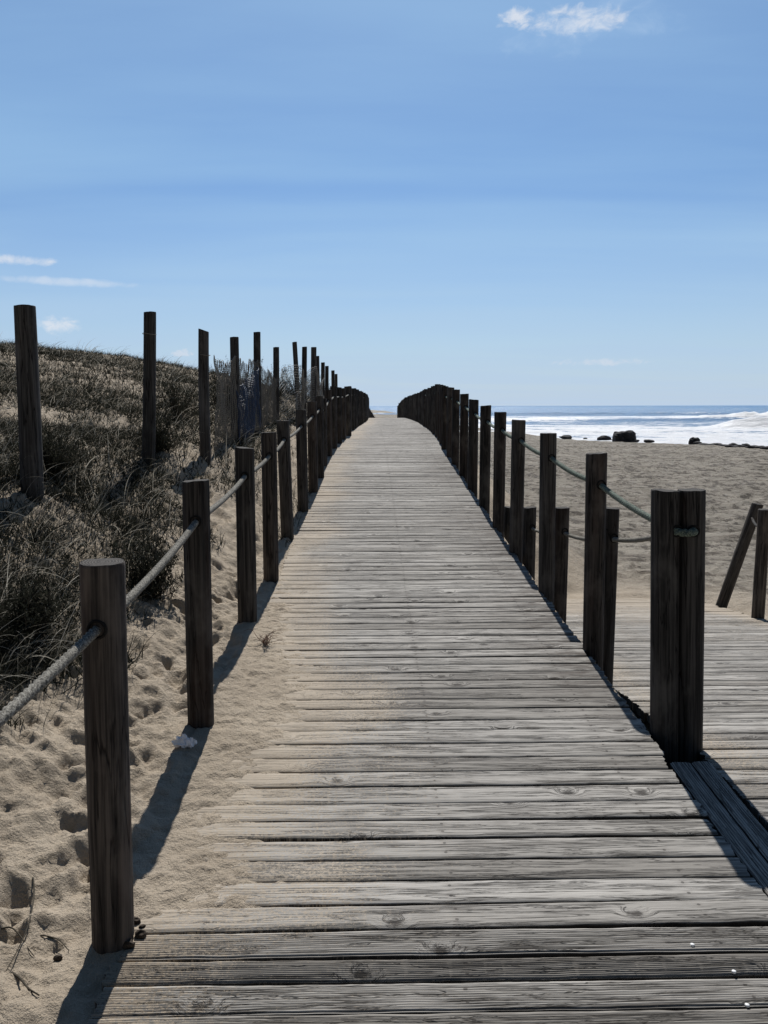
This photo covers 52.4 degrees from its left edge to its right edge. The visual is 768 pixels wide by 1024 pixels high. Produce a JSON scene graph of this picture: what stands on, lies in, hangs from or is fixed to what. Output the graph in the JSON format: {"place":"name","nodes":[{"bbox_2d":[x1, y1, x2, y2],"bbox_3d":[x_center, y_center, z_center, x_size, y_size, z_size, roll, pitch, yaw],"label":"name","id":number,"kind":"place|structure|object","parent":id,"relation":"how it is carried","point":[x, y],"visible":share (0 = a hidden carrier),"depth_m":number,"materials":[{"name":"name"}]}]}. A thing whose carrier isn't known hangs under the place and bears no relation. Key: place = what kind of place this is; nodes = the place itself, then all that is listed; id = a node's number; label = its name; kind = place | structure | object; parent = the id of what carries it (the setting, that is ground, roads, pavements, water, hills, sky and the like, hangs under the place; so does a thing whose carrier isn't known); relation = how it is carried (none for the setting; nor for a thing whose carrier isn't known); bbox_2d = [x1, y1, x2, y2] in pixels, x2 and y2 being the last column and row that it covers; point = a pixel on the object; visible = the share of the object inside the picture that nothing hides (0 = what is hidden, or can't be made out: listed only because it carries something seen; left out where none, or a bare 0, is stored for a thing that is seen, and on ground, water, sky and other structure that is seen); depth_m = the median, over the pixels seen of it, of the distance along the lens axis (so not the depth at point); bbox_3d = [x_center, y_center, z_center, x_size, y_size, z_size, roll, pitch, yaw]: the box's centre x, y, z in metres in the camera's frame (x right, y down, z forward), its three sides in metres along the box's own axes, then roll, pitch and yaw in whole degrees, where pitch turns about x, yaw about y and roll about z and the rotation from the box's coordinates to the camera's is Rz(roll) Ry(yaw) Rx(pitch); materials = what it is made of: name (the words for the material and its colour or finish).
{"place":"outdoors","nodes":[
{"label":"outdoors","id":0,"kind":"place"},
{"bbox_2d":[0,348,767,1023],"bbox_3d":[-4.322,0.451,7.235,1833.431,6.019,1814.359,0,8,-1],"label":"ground","id":1,"kind":"structure","parent":0,"point":[42,812],"depth_m":3.45,"materials":[{"name":"sand"}]},
{"bbox_2d":[1,926,34,956],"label":"grass straw","id":2,"kind":"object","parent":1,"relation":"on","point":[10,927],"depth_m":2.18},
{"bbox_2d":[6,877,34,970],"bbox_3d":[-1.014,1.154,2.209,0.032,0.050,0.344,-2,8,-13],"label":"grass straw","id":3,"kind":"object","parent":1,"relation":"on","point":[29,918],"depth_m":2.21,"materials":[{"name":"plant"}]},
{"bbox_2d":[10,971,39,995],"bbox_3d":[-0.925,1.210,2.003,0.151,0.028,0.016,7,10,42],"label":"driftwood stick","id":4,"kind":"object","parent":1,"relation":"on","point":[22,981],"visible":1,"depth_m":2.00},
{"bbox_2d":[14,304,43,502],"bbox_3d":[-2.290,-0.452,5.048,0.148,1.724,0.152,1,8,-1],"label":"fence stake","id":5,"kind":"object","parent":1,"relation":"on","point":[29,403],"visible":0.66,"depth_m":4.96,"materials":[{"name":"brown wood"}]},
{"bbox_2d":[0,566,72,650],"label":"dune shrub","id":6,"kind":"object","parent":1,"relation":"on","point":[32,611],"visible":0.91,"depth_m":3.57,"materials":[{"name":"green plant"}]},
{"bbox_2d":[26,935,68,950],"bbox_3d":[-0.925,1.189,2.167,0.147,0.013,0.034,2,8,18],"label":"grass straw","id":7,"kind":"object","parent":1,"relation":"on","point":[54,938],"depth_m":2.18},
{"bbox_2d":[0,413,110,473],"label":"dune shrub","id":8,"kind":"object","parent":1,"relation":"on","point":[58,456],"visible":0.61,"depth_m":5.51,"materials":[{"name":"green plant"}]},
{"bbox_2d":[53,955,62,960],"bbox_3d":[-0.882,1.205,2.107,0.021,0.018,0.017,4,9,27],"label":"bark chip","id":9,"kind":"object","parent":1,"relation":"on","point":[57,957],"visible":1,"depth_m":2.10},
{"bbox_2d":[79,558,133,954],"bbox_3d":[-0.745,0.832,2.117,0.112,1.422,0.120,1,8,-1],"label":"wooden post","id":10,"kind":"object","parent":1,"relation":"on","point":[105,665],"visible":0.84,"depth_m":2.05,"materials":[{"name":"brown wood"}]},
{"bbox_2d":[0,394,371,727],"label":"handrail rope","id":11,"kind":"object","parent":10,"relation":"attached to","point":[10,710],"visible":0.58,"depth_m":1.94,"materials":[{"name":"fabric"}]},
{"bbox_2d":[85,529,183,600],"bbox_3d":[-1.419,0.318,4.610,0.589,0.448,0.634,4,9,30],"label":"dune shrub","id":12,"kind":"object","parent":1,"relation":"on","point":[156,590],"visible":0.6,"depth_m":4.60,"materials":[{"name":"green plant"}]},
{"bbox_2d":[142,311,156,467],"bbox_3d":[-2.026,-0.803,6.720,0.119,1.805,0.122,3,8,-1],"label":"fence stake","id":13,"kind":"object","parent":1,"relation":"on","point":[149,399],"visible":0.8,"depth_m":6.64,"materials":[{"name":"brown wood"}]},
{"bbox_2d":[111,401,198,452],"bbox_3d":[-2.098,-0.782,7.089,0.760,0.530,0.746,0,8,-1],"label":"dune shrub","id":14,"kind":"object","parent":1,"relation":"on","point":[162,442],"visible":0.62,"depth_m":7.05,"materials":[{"name":"green plant"}]},
{"bbox_2d":[122,370,215,420],"bbox_3d":[-2.457,-1.412,9.497,0.931,0.647,1.093,3,8,20],"label":"dune shrub","id":15,"kind":"object","parent":1,"relation":"on","point":[177,407],"visible":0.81,"depth_m":9.38,"materials":[{"name":"green plant"}]},
{"bbox_2d":[171,734,196,747],"bbox_3d":[-0.814,0.937,3.184,0.096,0.071,0.057,0,8,-1],"label":"crumpled tissue","id":16,"kind":"object","parent":1,"relation":"on","point":[183,741],"visible":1,"depth_m":3.17,"materials":[{"name":"paper"}]},
{"bbox_2d":[0,333,369,729],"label":"dune grass","id":17,"kind":"structure","parent":1,"relation":"on","point":[7,424],"depth_m":5.90,"materials":[{"name":"plant"}]},
{"bbox_2d":[182,479,213,728],"bbox_3d":[-0.792,0.580,3.343,0.114,1.445,0.118,0,8,-1],"label":"wooden post","id":18,"kind":"object","parent":1,"relation":"on","point":[198,601],"visible":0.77,"depth_m":3.28,"materials":[{"name":"brown wood"}]},
{"bbox_2d":[198,329,211,466],"bbox_3d":[-1.771,-0.876,7.723,0.121,1.837,0.117,1,8,-1],"label":"fence stake","id":19,"kind":"object","parent":1,"relation":"on","point":[203,393],"visible":0.81,"depth_m":7.65,"materials":[{"name":"brown wood"}]},
{"bbox_2d":[189,358,270,407],"bbox_3d":[-2.225,-1.889,11.361,1.210,0.788,0.987,3,8,21],"label":"dune shrub","id":20,"kind":"object","parent":1,"relation":"on","point":[214,380],"visible":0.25,"depth_m":11.43,"materials":[{"name":"green plant"}]},
{"bbox_2d":[230,337,239,442],"bbox_3d":[-1.774,-1.167,9.300,0.118,1.804,0.114,0,8,-1],"label":"fence stake","id":21,"kind":"object","parent":1,"relation":"on","point":[234,346],"visible":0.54,"depth_m":9.20,"materials":[{"name":"brown wood"}]},
{"bbox_2d":[213,355,278,450],"bbox_3d":[-1.715,-1.451,10.130,0.067,1.089,4.145,0,8,1],"label":"wire netting","id":22,"kind":"object","parent":21,"relation":"attached to","point":[265,400],"visible":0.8,"depth_m":9.15,"materials":[{"name":"metal"}]},
{"bbox_2d":[236,366,260,444],"bbox_3d":[-1.726,-1.211,9.862,0.172,1.350,1.434,0,8,2],"label":"blue netting","id":23,"kind":"object","parent":21,"relation":"attached to","point":[245,393],"visible":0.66,"depth_m":9.87,"materials":[{"name":"fabric"}]},
{"bbox_2d":[235,447,256,622],"bbox_3d":[-0.833,0.323,4.721,0.118,1.433,0.118,0,8,-1],"label":"wooden post","id":24,"kind":"object","parent":1,"relation":"on","point":[246,546],"visible":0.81,"depth_m":4.66,"materials":[{"name":"brown wood"}]},
{"bbox_2d":[214,359,293,402],"bbox_3d":[-2.200,-2.231,13.313,1.426,0.845,1.304,0,8,-1],"label":"dune shrub","id":25,"kind":"object","parent":1,"relation":"on","point":[262,383],"visible":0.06,"depth_m":13.38,"materials":[{"name":"green plant"}]},
{"bbox_2d":[253,332,262,431],"bbox_3d":[-1.720,-1.493,10.669,0.116,1.903,0.107,0,8,-1],"label":"fence stake","id":26,"kind":"object","parent":1,"relation":"on","point":[257,345],"visible":0.44,"depth_m":10.55,"materials":[{"name":"brown wood"}]},
{"bbox_2d":[250,629,281,645],"bbox_3d":[-0.650,0.706,4.386,0.189,0.083,0.244,-5,9,-34],"label":"dry sprig","id":27,"kind":"object","parent":1,"relation":"on","point":[265,640],"visible":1,"depth_m":4.37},
{"bbox_2d":[261,432,278,582],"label":"wooden post","id":28,"kind":"object","parent":1,"relation":"on","point":[270,514],"visible":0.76,"depth_m":5.59,"materials":[{"name":"brown wood"}]},
{"bbox_2d":[273,347,278,423],"bbox_3d":[-1.696,-1.700,12.256,0.106,1.755,0.110,1,8,-1],"label":"fence stake","id":29,"kind":"object","parent":1,"relation":"on","point":[276,362],"visible":0.45,"depth_m":12.15,"materials":[{"name":"brown wood"}]},
{"bbox_2d":[262,361,302,399],"bbox_3d":[-2.162,-2.604,15.568,1.181,0.823,1.207,7,10,40],"label":"dune shrub","id":30,"kind":"object","parent":1,"relation":"on","point":[282,380],"visible":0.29,"depth_m":15.54,"materials":[{"name":"green plant"}]},
{"bbox_2d":[276,420,293,539],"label":"wooden post","id":31,"kind":"object","parent":1,"relation":"on","point":[285,482],"visible":0.72,"depth_m":6.82,"materials":[{"name":"brown wood"}]},
{"bbox_2d":[292,342,300,409],"bbox_3d":[-1.603,-2.224,14.407,0.098,1.805,0.101,-3,8,-1],"label":"fence stake","id":32,"kind":"object","parent":1,"relation":"on","point":[295,354],"visible":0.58,"depth_m":14.31,"materials":[{"name":"brown wood"}]},
{"bbox_2d":[279,367,321,394],"bbox_3d":[-2.064,-3.071,18.276,1.235,0.794,1.159,4,9,27],"label":"dune shrub","id":33,"kind":"object","parent":1,"relation":"on","point":[293,382],"visible":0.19,"depth_m":18.16,"materials":[{"name":"green plant"}]},
{"bbox_2d":[296,409,307,511],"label":"wooden post","id":34,"kind":"object","parent":1,"relation":"on","point":[302,464],"visible":0.77,"depth_m":7.95,"materials":[{"name":"brown wood"}]},
{"bbox_2d":[301,347,306,409],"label":"fence stake","id":35,"kind":"object","parent":1,"relation":"on","point":[304,358],"visible":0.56,"depth_m":15.49,"materials":[{"name":"brown wood"}]},
{"bbox_2d":[310,347,316,401],"bbox_3d":[-1.519,-2.629,16.776,0.139,1.804,0.137,1,8,-1],"label":"fence stake","id":36,"kind":"object","parent":1,"relation":"on","point":[313,357],"visible":0.52,"depth_m":16.66,"materials":[{"name":"brown wood"}]},
{"bbox_2d":[277,365,323,420],"bbox_3d":[-1.532,-2.472,16.179,0.213,1.124,8.110,0,8,1],"label":"wire netting","id":37,"kind":"object","parent":36,"relation":"attached to","point":[299,395],"visible":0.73,"depth_m":14.31,"materials":[{"name":"metal"}]},
{"bbox_2d":[316,356,319,395],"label":"fence stake","id":38,"kind":"object","parent":1,"relation":"on","point":[317,365],"visible":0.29,"depth_m":18.07,"materials":[{"name":"brown wood"}]},
{"bbox_2d":[321,362,324,394],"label":"fence stake","id":39,"kind":"object","parent":1,"relation":"on","point":[323,370],"visible":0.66,"depth_m":20.14,"materials":[{"name":"brown wood"}]},
{"bbox_2d":[325,366,328,389],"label":"fence stake","id":40,"kind":"object","parent":1,"relation":"on","point":[326,376],"visible":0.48,"depth_m":22.13,"materials":[{"name":"brown wood"}]},
{"bbox_2d":[331,370,334,385],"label":"fence stake","id":41,"kind":"object","parent":1,"relation":"on","point":[332,377],"visible":0.44,"depth_m":25.58,"materials":[{"name":"brown wood"}]},
{"bbox_2d":[335,374,337,386],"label":"fence stake","id":42,"kind":"object","parent":1,"relation":"on","point":[336,379],"visible":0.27,"depth_m":28.55,"materials":[{"name":"brown wood"}]},
{"bbox_2d":[86,418,767,1023],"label":"boardwalk","id":43,"kind":"structure","parent":1,"relation":"on","point":[474,800],"depth_m":2.68,"materials":[{"name":"grey wood"}]},
{"bbox_2d":[122,939,134,949],"bbox_3d":[-0.699,1.187,2.138,0.034,0.030,0.023,-2,8,-11],"label":"bark chip","id":44,"kind":"object","parent":43,"relation":"on","point":[129,944],"visible":1,"depth_m":2.13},
{"bbox_2d":[134,917,140,923],"bbox_3d":[-0.708,1.167,2.225,0.029,0.022,0.021,0,8,-1],"label":"bark chip","id":45,"kind":"object","parent":43,"relation":"on","point":[137,920],"visible":0.73,"depth_m":2.22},
{"bbox_2d":[135,930,146,938],"bbox_3d":[-0.679,1.179,2.177,0.033,0.028,0.023,0,8,-1],"label":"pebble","id":46,"kind":"object","parent":43,"relation":"on","point":[140,934],"visible":1,"depth_m":2.17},
{"bbox_2d":[307,402,317,492],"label":"wooden post","id":47,"kind":"object","parent":43,"relation":"on","point":[312,451],"visible":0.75,"depth_m":8.97,"materials":[{"name":"brown wood"}]},
{"bbox_2d":[314,396,323,477],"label":"wooden post","id":48,"kind":"object","parent":43,"relation":"on","point":[320,423],"visible":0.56,"depth_m":9.90,"materials":[{"name":"brown wood"}]},
{"bbox_2d":[323,398,326,465],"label":"wooden post","id":49,"kind":"object","parent":43,"relation":"on","point":[325,427],"visible":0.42,"depth_m":10.89,"materials":[{"name":"brown wood"}]},
{"bbox_2d":[324,390,331,455],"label":"wooden post","id":50,"kind":"object","parent":43,"relation":"on","point":[328,395],"visible":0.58,"depth_m":11.86,"materials":[{"name":"brown wood"}]},
{"bbox_2d":[330,386,336,448],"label":"wooden post","id":51,"kind":"object","parent":43,"relation":"on","point":[334,417],"visible":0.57,"depth_m":12.85,"materials":[{"name":"brown wood"}]},
{"bbox_2d":[337,387,341,443],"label":"wooden post","id":52,"kind":"object","parent":43,"relation":"on","point":[339,416],"visible":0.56,"depth_m":13.84,"materials":[{"name":"brown wood"}]},
{"bbox_2d":[342,388,345,439],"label":"wooden post","id":53,"kind":"object","parent":43,"relation":"on","point":[344,414],"visible":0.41,"depth_m":14.83,"materials":[{"name":"brown wood"}]},
{"bbox_2d":[346,386,351,435],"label":"wooden post","id":54,"kind":"object","parent":43,"relation":"on","point":[348,413],"visible":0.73,"depth_m":16.01,"materials":[{"name":"brown wood"}]},
{"bbox_2d":[351,387,351,431],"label":"wooden post","id":55,"kind":"object","parent":43,"relation":"on","point":[351,408],"visible":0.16,"depth_m":18.03,"materials":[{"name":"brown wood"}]},
{"bbox_2d":[352,388,354,429],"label":"wooden post","id":56,"kind":"object","parent":43,"relation":"on","point":[353,414],"visible":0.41,"depth_m":19.03,"materials":[{"name":"brown wood"}]},
{"bbox_2d":[354,388,356,428],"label":"wooden post","id":57,"kind":"object","parent":43,"relation":"on","point":[355,408],"visible":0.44,"depth_m":20.04,"materials":[{"name":"brown wood"}]},
{"bbox_2d":[356,389,357,426],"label":"wooden post","id":58,"kind":"object","parent":43,"relation":"on","point":[357,404],"visible":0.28,"depth_m":21.03,"materials":[{"name":"brown wood"}]},
{"bbox_2d":[358,389,358,422],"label":"wooden post","id":59,"kind":"object","parent":43,"relation":"on","point":[358,405],"visible":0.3,"depth_m":22.05,"materials":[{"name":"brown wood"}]},
{"bbox_2d":[359,391,360,425],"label":"wooden post","id":60,"kind":"object","parent":43,"relation":"on","point":[359,408],"visible":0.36,"depth_m":23.08,"materials":[{"name":"brown wood"}]},
{"bbox_2d":[360,391,361,423],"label":"wooden post","id":61,"kind":"object","parent":43,"relation":"on","point":[361,407],"visible":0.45,"depth_m":24.08,"materials":[{"name":"brown wood"}]},
{"bbox_2d":[362,392,363,423],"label":"wooden post","id":62,"kind":"object","parent":43,"relation":"on","point":[362,409],"visible":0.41,"depth_m":25.11,"materials":[{"name":"brown wood"}]},
{"bbox_2d":[363,393,365,421],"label":"wooden post","id":63,"kind":"object","parent":43,"relation":"on","point":[364,406],"visible":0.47,"depth_m":27.11,"materials":[{"name":"brown wood"}]},
{"bbox_2d":[415,394,416,421],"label":"wooden post","id":64,"kind":"object","parent":43,"relation":"on","point":[416,408],"visible":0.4,"depth_m":28.50,"materials":[{"name":"brown wood"}]},
{"bbox_2d":[421,391,421,424],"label":"wooden post","id":65,"kind":"object","parent":43,"relation":"on","point":[421,407],"visible":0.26,"depth_m":23.54,"materials":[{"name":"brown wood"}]},
{"bbox_2d":[422,390,423,425],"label":"wooden post","id":66,"kind":"object","parent":43,"relation":"on","point":[422,404],"visible":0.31,"depth_m":22.53,"materials":[{"name":"brown wood"}]},
{"bbox_2d":[423,389,425,426],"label":"wooden post","id":67,"kind":"object","parent":43,"relation":"on","point":[424,410],"visible":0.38,"depth_m":21.54,"materials":[{"name":"brown wood"}]},
{"bbox_2d":[425,389,426,427],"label":"wooden post","id":68,"kind":"object","parent":43,"relation":"on","point":[426,411],"visible":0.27,"depth_m":20.57,"materials":[{"name":"brown wood"}]},
{"bbox_2d":[427,388,428,428],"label":"wooden post","id":69,"kind":"object","parent":43,"relation":"on","point":[427,408],"visible":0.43,"depth_m":19.56,"materials":[{"name":"brown wood"}]},
{"bbox_2d":[429,388,430,430],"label":"wooden post","id":70,"kind":"object","parent":43,"relation":"on","point":[429,409],"visible":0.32,"depth_m":18.57,"materials":[{"name":"brown wood"}]},
{"bbox_2d":[431,386,432,431],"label":"wooden post","id":71,"kind":"object","parent":43,"relation":"on","point":[431,405],"visible":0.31,"depth_m":17.55,"materials":[{"name":"brown wood"}]},
{"bbox_2d":[432,386,434,433],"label":"wooden post","id":72,"kind":"object","parent":43,"relation":"on","point":[433,418],"visible":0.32,"depth_m":16.60,"materials":[{"name":"brown wood"}]},
{"bbox_2d":[435,384,439,436],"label":"wooden post","id":73,"kind":"object","parent":43,"relation":"on","point":[436,409],"visible":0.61,"depth_m":15.59,"materials":[{"name":"brown wood"}]},
{"bbox_2d":[437,385,438,439],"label":"wooden post","id":74,"kind":"object","parent":43,"relation":"on","point":[437,412],"visible":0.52,"depth_m":14.62,"materials":[{"name":"brown wood"}]},
{"bbox_2d":[439,385,445,443],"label":"wooden post","id":75,"kind":"object","parent":43,"relation":"on","point":[440,396],"visible":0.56,"depth_m":13.62,"materials":[{"name":"brown wood"}]},
{"bbox_2d":[441,386,448,449],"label":"wooden post","id":76,"kind":"object","parent":43,"relation":"on","point":[444,421],"visible":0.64,"depth_m":12.69,"materials":[{"name":"brown wood"}]},
{"bbox_2d":[446,387,453,458],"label":"wooden post","id":77,"kind":"object","parent":43,"relation":"on","point":[449,426],"visible":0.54,"depth_m":11.75,"materials":[{"name":"brown wood"}]},
{"bbox_2d":[451,389,459,468],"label":"wooden post","id":78,"kind":"object","parent":43,"relation":"on","point":[455,424],"visible":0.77,"depth_m":11.01,"materials":[{"name":"brown wood"}]},
{"bbox_2d":[459,394,468,483],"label":"wooden post","id":79,"kind":"object","parent":43,"relation":"on","point":[463,446],"visible":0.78,"depth_m":10.03,"materials":[{"name":"brown wood"}]},
{"bbox_2d":[468,399,478,497],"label":"wooden post","id":80,"kind":"object","parent":43,"relation":"on","point":[473,450],"visible":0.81,"depth_m":9.14,"materials":[{"name":"brown wood"}]},
{"bbox_2d":[479,405,490,515],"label":"wooden post","id":81,"kind":"object","parent":43,"relation":"on","point":[485,457],"visible":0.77,"depth_m":8.17,"materials":[{"name":"brown wood"}]},
{"bbox_2d":[493,412,505,538],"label":"wooden post","id":82,"kind":"object","parent":43,"relation":"on","point":[499,463],"visible":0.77,"depth_m":7.26,"materials":[{"name":"brown wood"}]},
{"bbox_2d":[509,419,525,565],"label":"wooden post","id":83,"kind":"object","parent":43,"relation":"on","point":[517,491],"visible":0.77,"depth_m":6.37,"materials":[{"name":"brown wood"}]},
{"bbox_2d":[538,433,556,604],"bbox_3d":[1.125,0.189,5.382,0.112,1.462,0.118,-1,8,-1],"label":"wooden post","id":84,"kind":"object","parent":43,"relation":"on","point":[547,507],"visible":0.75,"depth_m":5.32,"materials":[{"name":"brown wood"}]},
{"bbox_2d":[583,452,606,670],"bbox_3d":[1.151,0.400,4.271,0.112,1.450,0.119,-1,8,-1],"label":"wooden post","id":85,"kind":"object","parent":43,"relation":"on","point":[594,557],"visible":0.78,"depth_m":4.21,"materials":[{"name":"brown wood"}]},
{"bbox_2d":[554,506,569,623],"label":"wooden post","id":86,"kind":"object","parent":1,"relation":"on","point":[561,556],"visible":0.5,"depth_m":5.52,"materials":[{"name":"brown wood"}]},
{"bbox_2d":[560,435,571,438],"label":"shore rock","id":87,"kind":"object","parent":1,"relation":"on","point":[566,437],"visible":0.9,"depth_m":80.76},
{"bbox_2d":[597,435,611,439],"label":"shore rock","id":88,"kind":"object","parent":1,"relation":"on","point":[604,437],"visible":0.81,"depth_m":76.41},
{"bbox_2d":[603,507,619,684],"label":"wooden post","id":89,"kind":"object","parent":1,"relation":"on","point":[612,531],"visible":0.47,"depth_m":4.42,"materials":[{"name":"brown wood"}]},
{"bbox_2d":[612,430,635,441],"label":"shore rock","id":90,"kind":"object","parent":1,"relation":"on","point":[626,436],"visible":0.81,"depth_m":73.61,"materials":[{"name":"stone"}]},
{"bbox_2d":[650,488,682,768],"bbox_3d":[1.189,0.597,3.310,0.118,1.399,0.113,-3,8,-1],"label":"wooden post","id":91,"kind":"object","parent":1,"relation":"on","point":[664,613],"visible":0.87,"depth_m":3.25,"materials":[{"name":"brown wood"}]},
{"bbox_2d":[425,393,697,536],"bbox_3d":[1.106,-4.028,33.212,0.560,1.594,60.668,0,8,0],"label":"handrail rope","id":92,"kind":"object","parent":91,"relation":"attached to","point":[692,531],"visible":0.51,"depth_m":3.96,"materials":[{"name":"fabric"}]},
{"bbox_2d":[566,598,767,831],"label":"side ramp","id":93,"kind":"structure","parent":1,"relation":"on","point":[734,752],"depth_m":4.63,"materials":[{"name":"grey wood"}]},
{"bbox_2d":[523,506,535,580],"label":"wooden post","id":94,"kind":"object","parent":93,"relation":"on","point":[529,538],"visible":0.43,"depth_m":6.62,"materials":[{"name":"brown wood"}]},
{"bbox_2d":[677,488,705,764],"bbox_3d":[1.303,0.596,3.321,0.112,1.395,0.118,-3,8,-1],"label":"wooden post","id":95,"kind":"object","parent":1,"relation":"on","point":[691,616],"visible":0.66,"depth_m":3.26,"materials":[{"name":"brown wood"}]},
{"bbox_2d":[716,503,762,607],"bbox_3d":[3.691,0.654,8.255,0.114,1.565,0.114,15,10,-3],"label":"wooden post","id":96,"kind":"object","parent":1,"relation":"on","point":[737,561],"visible":0.73,"depth_m":8.18,"materials":[{"name":"brown wood"}]},
{"bbox_2d":[751,508,767,618],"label":"wooden post","id":97,"kind":"object","parent":1,"relation":"on","point":[759,582],"visible":0.64,"depth_m":7.17,"materials":[{"name":"brown wood"}]},
{"bbox_2d":[0,0,767,405],"label":"sky","id":98,"kind":"structure","parent":0,"point":[496,202],"materials":[{"name":"blue"}]},
{"bbox_2d":[504,506,509,543],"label":"wooden post","id":99,"kind":"object","parent":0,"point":[507,524],"visible":0.13,"depth_m":7.66,"materials":[{"name":"brown wood"}]},
{"bbox_2d":[531,527,650,542],"bbox_3d":[1.272,0.102,5.480,0.054,0.688,4.415,0,8,0],"label":"handrail rope","id":100,"kind":"object","parent":99,"relation":"attached to","point":[630,540],"visible":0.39,"depth_m":4.19,"materials":[{"name":"fabric"}]},
{"bbox_2d":[369,405,767,445],"bbox_3d":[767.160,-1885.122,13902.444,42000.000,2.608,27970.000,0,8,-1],"label":"sea","id":101,"kind":"structure","parent":0,"point":[741,424],"depth_m":158.50,"materials":[{"name":"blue liquid"}]},
{"bbox_2d":[688,437,699,443],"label":"shore rock","id":102,"kind":"object","parent":101,"relation":"in","point":[692,440],"visible":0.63,"depth_m":65.80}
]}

